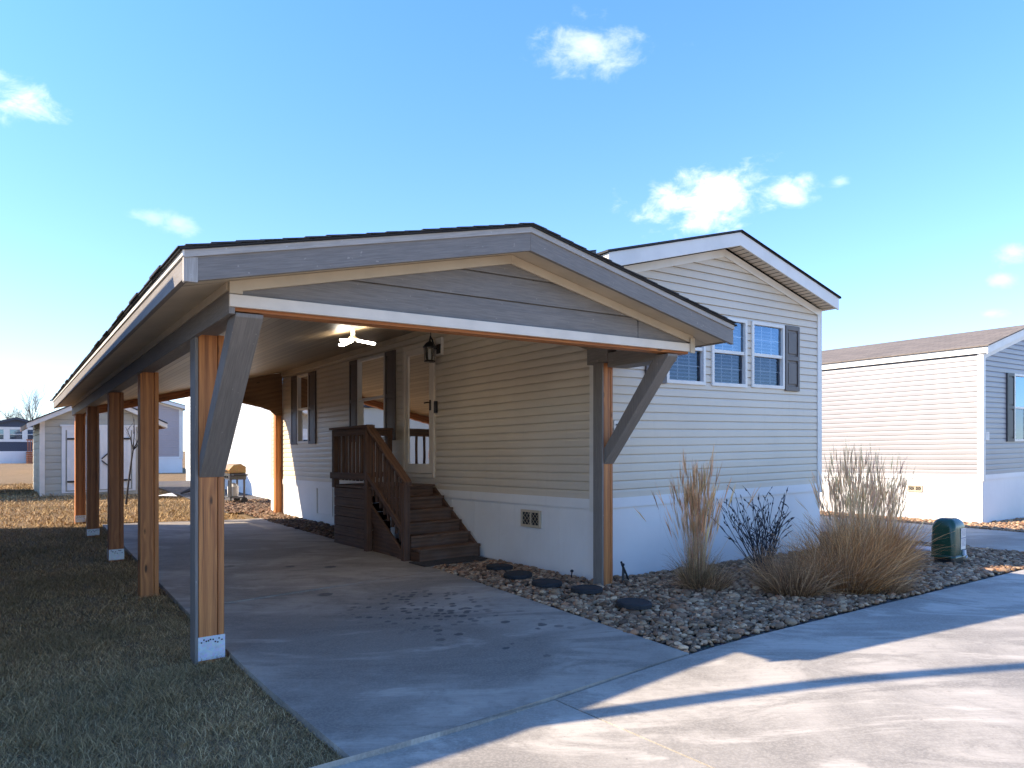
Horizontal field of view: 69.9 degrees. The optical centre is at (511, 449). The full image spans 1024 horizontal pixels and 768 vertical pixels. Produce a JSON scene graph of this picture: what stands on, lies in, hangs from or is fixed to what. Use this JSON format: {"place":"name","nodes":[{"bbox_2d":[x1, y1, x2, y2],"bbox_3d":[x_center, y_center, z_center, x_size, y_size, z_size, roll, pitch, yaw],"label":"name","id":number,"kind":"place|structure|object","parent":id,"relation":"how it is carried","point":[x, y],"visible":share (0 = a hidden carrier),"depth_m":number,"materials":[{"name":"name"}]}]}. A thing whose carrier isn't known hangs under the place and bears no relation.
{"place":"outdoors","nodes":[
{"label":"outdoors","id":0,"kind":"place"},
{"bbox_2d":[102,518,439,612],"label":"driveway","id":1,"kind":"structure","parent":0,"point":[264,557],"depth_m":9.73,"materials":[{"name":"concrete"}]},
{"bbox_2d":[409,555,487,566],"bbox_3d":[-0.830,1.458,9.622,0.960,0.032,0.415,0,0,-36],"label":"door mat","id":2,"kind":"object","parent":1,"relation":"on","point":[447,561],"depth_m":9.53,"materials":[{"name":"grey concrete"}]},
{"bbox_2d":[185,571,688,757],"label":"driveway","id":3,"kind":"structure","parent":0,"point":[355,669],"depth_m":5.56,"materials":[{"name":"concrete"}]},
{"bbox_2d":[0,451,982,767],"bbox_3d":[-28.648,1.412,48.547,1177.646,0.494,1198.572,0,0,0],"label":"ground","id":4,"kind":"structure","parent":0,"point":[14,473],"depth_m":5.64,"materials":[{"name":"plant"}]},
{"bbox_2d":[0,400,27,419],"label":"bare tree","id":5,"kind":"object","parent":4,"relation":"on","point":[7,417],"visible":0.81,"depth_m":85.87,"materials":[{"name":"brown plant"}]},
{"bbox_2d":[0,417,32,463],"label":"neighbour home","id":6,"kind":"object","parent":4,"relation":"on","point":[13,444],"visible":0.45,"depth_m":61.94,"materials":[{"name":"white plastic"}]},
{"bbox_2d":[0,429,4,439],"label":"window","id":7,"kind":"structure","parent":6,"relation":"in","point":[2,431],"depth_m":61.50,"materials":[{"name":"white glass"}]},
{"bbox_2d":[9,429,22,439],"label":"window","id":8,"kind":"structure","parent":6,"relation":"in","point":[14,434],"depth_m":62.10,"materials":[{"name":"white glass"}]},
{"bbox_2d":[27,429,32,438],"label":"window","id":9,"kind":"structure","parent":6,"relation":"in","point":[29,431],"depth_m":62.67,"materials":[{"name":"white glass"}]},
{"bbox_2d":[26,439,32,463],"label":"porch steps","id":10,"kind":"structure","parent":4,"relation":"on","point":[29,460],"depth_m":61.25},
{"bbox_2d":[11,377,48,419],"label":"bare tree","id":11,"kind":"object","parent":4,"relation":"on","point":[34,400],"visible":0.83,"depth_m":88.51,"materials":[{"name":"brown plant"}]},
{"bbox_2d":[20,406,167,496],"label":"garden shed","id":12,"kind":"structure","parent":4,"relation":"on","point":[54,452],"depth_m":20.67,"materials":[{"name":"beige painted siding"},{"name":"white painted trim"},{"name":"dark shingle"}]},
{"bbox_2d":[67,430,74,490],"bbox_3d":[-12.220,0.298,20.870,0.795,1.721,0.060,0,0,-36],"label":"door","id":13,"kind":"structure","parent":12,"relation":"in","point":[70,433],"depth_m":20.68,"materials":[{"name":"white paint"}]},
{"bbox_2d":[100,430,130,488],"bbox_3d":[-11.563,0.287,21.352,0.795,1.721,0.060,0,0,-36],"label":"door","id":14,"kind":"structure","parent":12,"relation":"in","point":[103,433],"depth_m":21.22,"materials":[{"name":"white paint"}]},
{"bbox_2d":[125,419,137,503],"bbox_3d":[-9.421,0.243,18.192,0.468,2.235,0.218,0,0,14],"label":"sapling","id":15,"kind":"object","parent":4,"relation":"on","point":[133,449],"visible":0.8,"depth_m":18.15,"materials":[{"name":"brown plant"}]},
{"bbox_2d":[134,401,184,472],"bbox_3d":[-21.955,-0.810,40.602,5.060,4.140,11.642,0,0,-36],"label":"neighbour home","id":16,"kind":"object","parent":4,"relation":"on","point":[170,443],"visible":0.11,"depth_m":37.16,"materials":[{"name":"plastic"}]},
{"bbox_2d":[159,493,175,495],"bbox_3d":[-9.741,1.272,20.430,0.546,0.100,0.561,0,0,42],"label":"scrap sheet","id":17,"kind":"object","parent":4,"relation":"on","point":[170,494],"visible":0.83,"depth_m":20.45,"materials":[{"name":"white"}]},
{"bbox_2d":[159,481,270,512],"bbox_3d":[-9.469,1.322,22.436,2.000,0.256,12.799,0,0,-36],"label":"gravel bed","id":18,"kind":"object","parent":4,"relation":"on","point":[176,487],"visible":0.32,"depth_m":24.00,"materials":[{"name":"gravel"}]},
{"bbox_2d":[224,463,248,501],"bbox_3d":[-7.305,0.883,19.187,0.534,1.027,1.320,0,0,-36],"label":"gas grill","id":19,"kind":"object","parent":18,"relation":"on","point":[236,472],"visible":0.82,"depth_m":18.97,"materials":[{"name":"metal"}]},
{"bbox_2d":[228,480,229,496],"bbox_3d":[-7.314,1.011,18.957,0.020,0.430,0.240,0,0,-36],"label":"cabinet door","id":20,"kind":"structure","parent":19,"relation":"in","point":[228,480],"depth_m":18.96,"materials":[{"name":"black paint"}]},
{"bbox_2d":[184,397,270,498],"bbox_3d":[-7.650,-0.702,25.445,4.620,4.403,11.241,0,0,-36],"label":"neighbour home","id":21,"kind":"object","parent":4,"relation":"on","point":[250,449],"visible":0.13,"depth_m":21.77,"materials":[{"name":"white plastic"}]},
{"bbox_2d":[224,498,334,538],"bbox_3d":[-4.912,1.418,15.920,1.901,0.187,9.318,0,0,-31],"label":"river rock","id":22,"kind":"object","parent":4,"relation":"on","point":[256,508],"visible":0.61,"depth_m":15.82,"materials":[{"name":"brown gravel"}]},
{"bbox_2d":[50,223,736,665],"bbox_3d":[-3.513,-0.298,10.823,5.198,3.890,12.523,0,0,-36],"label":"carport","id":23,"kind":"object","parent":4,"relation":"on","point":[218,333],"visible":0.96,"depth_m":6.03,"materials":[{"name":"grey wood"}]},
{"bbox_2d":[339,329,374,345],"bbox_3d":[-1.913,-1.375,8.896,0.480,0.172,0.480,0,0,0],"label":"ceiling light","id":24,"kind":"object","parent":23,"relation":"attached to","point":[351,338],"visible":1,"depth_m":8.91,"materials":[{"name":"white plastic"}]},
{"bbox_2d":[372,538,495,567],"bbox_3d":[-1.518,1.532,10.739,0.997,0.122,3.070,0,0,-36],"label":"doorstep pad","id":25,"kind":"object","parent":4,"relation":"on","point":[399,542],"visible":0.17,"depth_m":9.80,"materials":[{"name":"concrete"}]},
{"bbox_2d":[329,424,480,561],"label":"porch steps","id":26,"kind":"structure","parent":25,"relation":"on","point":[424,520],"depth_m":10.47,"materials":[{"name":"brown wood"}]},
{"bbox_2d":[270,229,840,579],"bbox_3d":[-0.546,-0.612,14.100,4.700,4.404,11.781,0,0,-36],"label":"mobile home","id":27,"kind":"object","parent":4,"relation":"on","point":[492,439],"visible":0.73,"depth_m":9.82,"materials":[{"name":"beige plastic"}]},
{"bbox_2d":[297,373,307,443],"bbox_3d":[-4.413,-0.867,15.563,0.409,1.476,0.615,0,0,-6],"label":"window","id":28,"kind":"structure","parent":27,"relation":"in","point":[302,380],"depth_m":15.65,"materials":[{"name":"clear glass"}]},
{"bbox_2d":[357,353,384,440],"bbox_3d":[-2.457,-0.904,12.900,0.671,1.486,0.972,0,0,-3],"label":"window","id":29,"kind":"structure","parent":27,"relation":"in","point":[370,370],"depth_m":12.93,"materials":[{"name":"clear glass"}]},
{"bbox_2d":[405,347,431,472],"bbox_3d":[-1.461,-0.615,11.518,0.532,1.968,0.710,0,0,0],"label":"storm door","id":30,"kind":"structure","parent":27,"relation":"in","point":[418,376],"depth_m":11.54,"materials":[{"name":"white glass"}]},
{"bbox_2d":[423,333,443,362],"bbox_3d":[-1.170,-1.532,10.854,0.210,0.480,0.343,0,0,43],"label":"wall lantern","id":31,"kind":"object","parent":27,"relation":"attached to","point":[438,347],"depth_m":10.84,"materials":[{"name":"black paint"}]},
{"bbox_2d":[614,420,629,439],"bbox_3d":[1.274,-0.226,8.463,0.260,0.223,0.018,0,0,-36],"label":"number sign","id":32,"kind":"object","parent":27,"relation":"attached to","point":[615,423],"visible":0.19,"depth_m":8.40,"materials":[{"name":"white paint"}]},
{"bbox_2d":[667,346,705,384],"bbox_3d":[2.069,-1.268,9.264,0.750,0.943,0.372,0,0,-36],"label":"window","id":33,"kind":"structure","parent":27,"relation":"in","point":[690,368],"depth_m":9.33,"materials":[{"name":"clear glass"}]},
{"bbox_2d":[710,317,747,387],"bbox_3d":[2.761,-1.280,9.772,0.755,0.943,0.372,0,0,-36],"label":"window","id":34,"kind":"structure","parent":27,"relation":"in","point":[729,363],"depth_m":9.84,"materials":[{"name":"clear glass"}]},
{"bbox_2d":[750,321,784,388],"bbox_3d":[3.446,-1.297,10.275,0.774,0.933,0.372,0,0,-36],"label":"window","id":35,"kind":"structure","parent":27,"relation":"in","point":[767,348],"depth_m":10.34,"materials":[{"name":"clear glass"}]},
{"bbox_2d":[433,548,1023,654],"bbox_3d":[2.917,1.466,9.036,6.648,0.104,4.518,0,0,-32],"label":"river rock","id":36,"kind":"object","parent":4,"relation":"on","point":[755,608],"visible":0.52,"depth_m":7.16,"materials":[{"name":"grey gravel"}]},
{"bbox_2d":[486,563,512,569],"bbox_3d":[-0.152,1.434,8.970,0.330,0.044,0.330,-1,-2,41],"label":"stepping stone","id":37,"kind":"object","parent":36,"relation":"on","point":[498,566],"visible":1,"depth_m":8.86,"materials":[{"name":"grey stone"}]},
{"bbox_2d":[503,570,531,578],"bbox_3d":[0.067,1.434,8.399,0.330,0.044,0.330,-2,1,8],"label":"stepping stone","id":38,"kind":"object","parent":36,"relation":"on","point":[519,574],"visible":1,"depth_m":8.31,"materials":[{"name":"grey stone"}]},
{"bbox_2d":[531,578,561,587],"bbox_3d":[0.375,1.434,7.880,0.330,0.044,0.330,1,0,-25],"label":"stepping stone","id":39,"kind":"object","parent":36,"relation":"on","point":[547,583],"visible":1,"depth_m":7.79,"materials":[{"name":"grey stone"}]},
{"bbox_2d":[571,585,602,593],"bbox_3d":[0.765,1.426,7.484,0.330,0.044,0.330,-1,-1,33],"label":"stepping stone","id":40,"kind":"object","parent":36,"relation":"on","point":[587,589],"visible":1,"depth_m":7.39,"materials":[{"name":"grey stone"}]},
{"bbox_2d":[620,561,628,579],"bbox_3d":[1.265,1.365,8.107,0.132,0.261,0.046,0,0,-5],"label":"hose stub","id":41,"kind":"object","parent":36,"relation":"on","point":[625,572],"visible":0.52,"depth_m":8.10,"materials":[{"name":"black paint"}]},
{"bbox_2d":[616,598,651,609],"bbox_3d":[1.130,1.426,6.784,0.330,0.044,0.330,1,1,0],"label":"stepping stone","id":42,"kind":"object","parent":36,"relation":"on","point":[635,604],"visible":1,"depth_m":6.70,"materials":[{"name":"grey stone"}]},
{"bbox_2d":[635,444,760,588],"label":"feather reed grass","id":43,"kind":"object","parent":36,"relation":"on","point":[697,524],"depth_m":7.70,"materials":[{"name":"plant"}]},
{"bbox_2d":[661,554,753,594],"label":"bunch grass","id":44,"kind":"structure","parent":36,"relation":"on","point":[719,584],"depth_m":7.66,"materials":[{"name":"plant"}]},
{"bbox_2d":[707,484,794,574],"bbox_3d":[2.785,0.954,8.470,0.939,1.080,1.035,0,0,41],"label":"bare shrub","id":45,"kind":"object","parent":36,"relation":"on","point":[757,529],"visible":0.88,"depth_m":8.49,"materials":[{"name":"plant"}]},
{"bbox_2d":[728,536,863,597],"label":"bunch grass","id":46,"kind":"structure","parent":36,"relation":"on","point":[797,584],"depth_m":7.36,"materials":[{"name":"plant"}]},
{"bbox_2d":[755,504,953,594],"bbox_3d":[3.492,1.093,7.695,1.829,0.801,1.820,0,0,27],"label":"bunch grass","id":47,"kind":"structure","parent":36,"relation":"on","point":[860,589],"depth_m":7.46,"materials":[{"name":"plant"}]},
{"bbox_2d":[795,439,925,550],"bbox_3d":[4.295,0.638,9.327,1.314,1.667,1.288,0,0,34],"label":"feather reed grass","id":48,"kind":"object","parent":36,"relation":"on","point":[846,500],"depth_m":9.19,"materials":[{"name":"plant"}]},
{"bbox_2d":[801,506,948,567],"bbox_3d":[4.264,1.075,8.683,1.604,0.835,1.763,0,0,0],"label":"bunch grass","id":49,"kind":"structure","parent":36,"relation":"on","point":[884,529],"depth_m":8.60,"materials":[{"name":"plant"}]},
{"bbox_2d":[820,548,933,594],"bbox_3d":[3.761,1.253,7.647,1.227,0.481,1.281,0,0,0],"label":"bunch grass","id":50,"kind":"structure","parent":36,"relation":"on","point":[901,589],"depth_m":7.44,"materials":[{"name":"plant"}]},
{"bbox_2d":[905,548,931,569],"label":"bunch grass","id":51,"kind":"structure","parent":36,"relation":"on","point":[918,563],"depth_m":8.96,"materials":[{"name":"plant"}]},
{"bbox_2d":[930,517,967,563],"bbox_3d":[5.718,1.215,9.558,0.392,0.650,0.349,0,0,-36],"label":"utility pedestal","id":52,"kind":"object","parent":36,"relation":"on","point":[953,530],"visible":0.95,"depth_m":9.45,"materials":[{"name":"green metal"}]},
{"bbox_2d":[820,325,1023,522],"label":"neighbour home","id":53,"kind":"object","parent":4,"relation":"on","point":[934,409],"visible":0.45,"depth_m":15.55,"materials":[{"name":"grey plastic"}]},
{"bbox_2d":[1015,374,1023,441],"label":"window","id":54,"kind":"structure","parent":53,"relation":"in","point":[1019,378],"depth_m":16.15,"materials":[{"name":"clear glass"}]},
{"bbox_2d":[820,510,1023,563],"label":"river rock","id":55,"kind":"object","parent":4,"relation":"on","point":[1014,525],"visible":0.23,"depth_m":13.27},
{"bbox_2d":[908,545,930,551],"bbox_3d":[6.016,1.470,10.698,0.370,0.080,0.350,0,0,-36],"label":"valve box lid","id":56,"kind":"object","parent":55,"relation":"on","point":[926,547],"visible":0.13,"depth_m":10.60,"materials":[{"name":"grey plastic"}]},
{"bbox_2d":[310,700,709,767],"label":"street","id":57,"kind":"structure","parent":0,"point":[553,734],"depth_m":3.90,"materials":[{"name":"concrete"}]},
{"bbox_2d":[0,0,1023,450],"label":"sky","id":58,"kind":"structure","parent":0,"point":[876,147],"materials":[{"name":"blue"}]},
{"bbox_2d":[556,597,1023,767],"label":"street","id":59,"kind":"structure","parent":0,"point":[911,682],"depth_m":4.47,"materials":[{"name":"concrete"}]},
{"bbox_2d":[820,516,1023,551],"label":"neighbour driveway","id":60,"kind":"structure","parent":0,"point":[995,539],"depth_m":12.38,"materials":[{"name":"concrete"}]},
{"bbox_2d":[914,570,1023,614],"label":"street","id":61,"kind":"structure","parent":0,"point":[1004,592],"depth_m":7.44,"materials":[{"name":"concrete"}]}
]}

